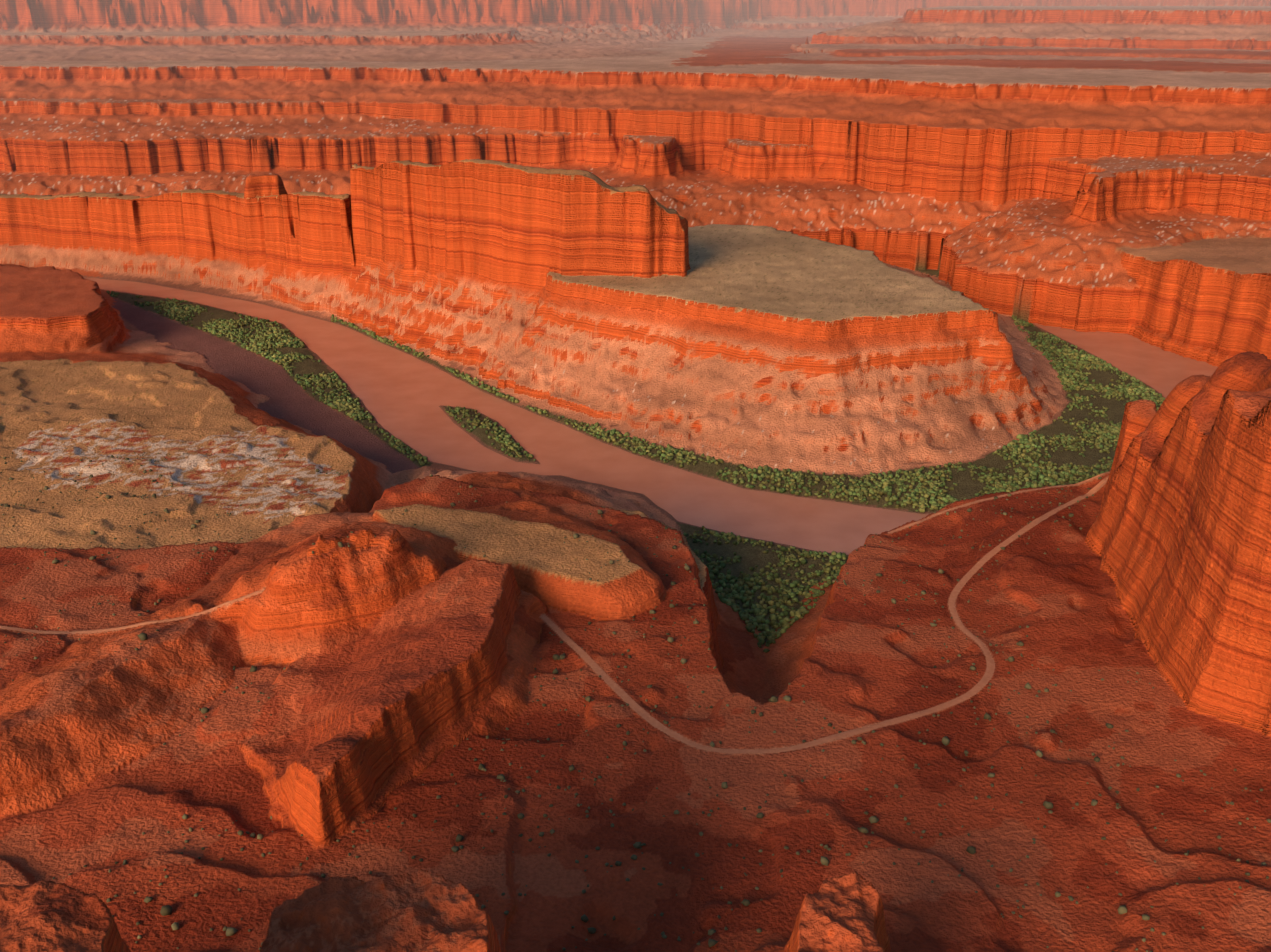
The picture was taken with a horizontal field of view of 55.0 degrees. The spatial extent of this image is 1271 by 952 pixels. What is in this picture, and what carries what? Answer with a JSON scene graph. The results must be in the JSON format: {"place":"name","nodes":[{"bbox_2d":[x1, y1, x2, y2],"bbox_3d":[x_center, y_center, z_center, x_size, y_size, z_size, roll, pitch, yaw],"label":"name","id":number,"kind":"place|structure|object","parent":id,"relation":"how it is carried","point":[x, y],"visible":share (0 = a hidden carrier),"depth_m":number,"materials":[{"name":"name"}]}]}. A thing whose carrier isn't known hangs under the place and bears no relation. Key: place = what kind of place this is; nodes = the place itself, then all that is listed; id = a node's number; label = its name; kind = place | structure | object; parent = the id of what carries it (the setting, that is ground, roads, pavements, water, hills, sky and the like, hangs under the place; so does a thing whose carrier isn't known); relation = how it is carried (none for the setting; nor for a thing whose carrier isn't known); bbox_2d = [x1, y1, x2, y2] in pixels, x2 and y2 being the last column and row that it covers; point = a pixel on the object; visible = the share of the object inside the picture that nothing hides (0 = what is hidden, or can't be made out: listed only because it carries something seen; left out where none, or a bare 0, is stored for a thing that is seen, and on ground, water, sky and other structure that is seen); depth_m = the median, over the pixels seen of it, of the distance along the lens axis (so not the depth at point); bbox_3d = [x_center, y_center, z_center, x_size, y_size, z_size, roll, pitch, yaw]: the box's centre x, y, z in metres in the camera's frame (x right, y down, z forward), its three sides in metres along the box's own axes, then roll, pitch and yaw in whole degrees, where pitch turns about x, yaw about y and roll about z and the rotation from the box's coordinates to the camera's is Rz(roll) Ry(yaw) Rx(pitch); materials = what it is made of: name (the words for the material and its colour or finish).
{"place":"outdoors","nodes":[
{"label":"outdoors","id":0,"kind":"place"},
{"bbox_2d":[0,589,264,633],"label":"road","id":1,"kind":"structure","parent":0,"point":[110,629],"depth_m":1004.84,"materials":[{"name":"brown soil"}]},
{"bbox_2d":[0,0,1270,951],"bbox_3d":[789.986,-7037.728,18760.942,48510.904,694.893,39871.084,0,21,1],"label":"terrain","id":2,"kind":"structure","parent":0,"point":[834,237],"depth_m":1351.33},
{"bbox_2d":[0,450,1270,951],"bbox_3d":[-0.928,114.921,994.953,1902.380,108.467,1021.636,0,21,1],"label":"shrubs","id":3,"kind":"object","parent":2,"relation":"on","point":[142,636],"visible":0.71,"depth_m":841.20,"materials":[{"name":"green plant"}]},
{"bbox_2d":[106,290,1165,652],"bbox_3d":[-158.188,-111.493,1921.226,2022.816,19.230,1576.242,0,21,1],"label":"riverbank vegetation","id":4,"kind":"object","parent":2,"relation":"on","point":[1106,434],"visible":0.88,"depth_m":1704.54,"materials":[{"name":"green plant"}]},
{"bbox_2d":[83,269,1217,554],"bbox_3d":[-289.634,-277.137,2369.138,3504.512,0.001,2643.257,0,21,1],"label":"river","id":5,"kind":"structure","parent":0,"point":[401,395],"depth_m":1812.55,"materials":[{"name":"liquid"}]},
{"bbox_2d":[541,480,1106,752],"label":"road","id":6,"kind":"structure","parent":0,"point":[655,723],"depth_m":945.16,"materials":[{"name":"brown soil"}]},
{"bbox_2d":[887,472,1108,533],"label":"road","id":7,"kind":"structure","parent":0,"point":[917,522],"depth_m":1315.31,"materials":[{"name":"brown soil"}]}
]}

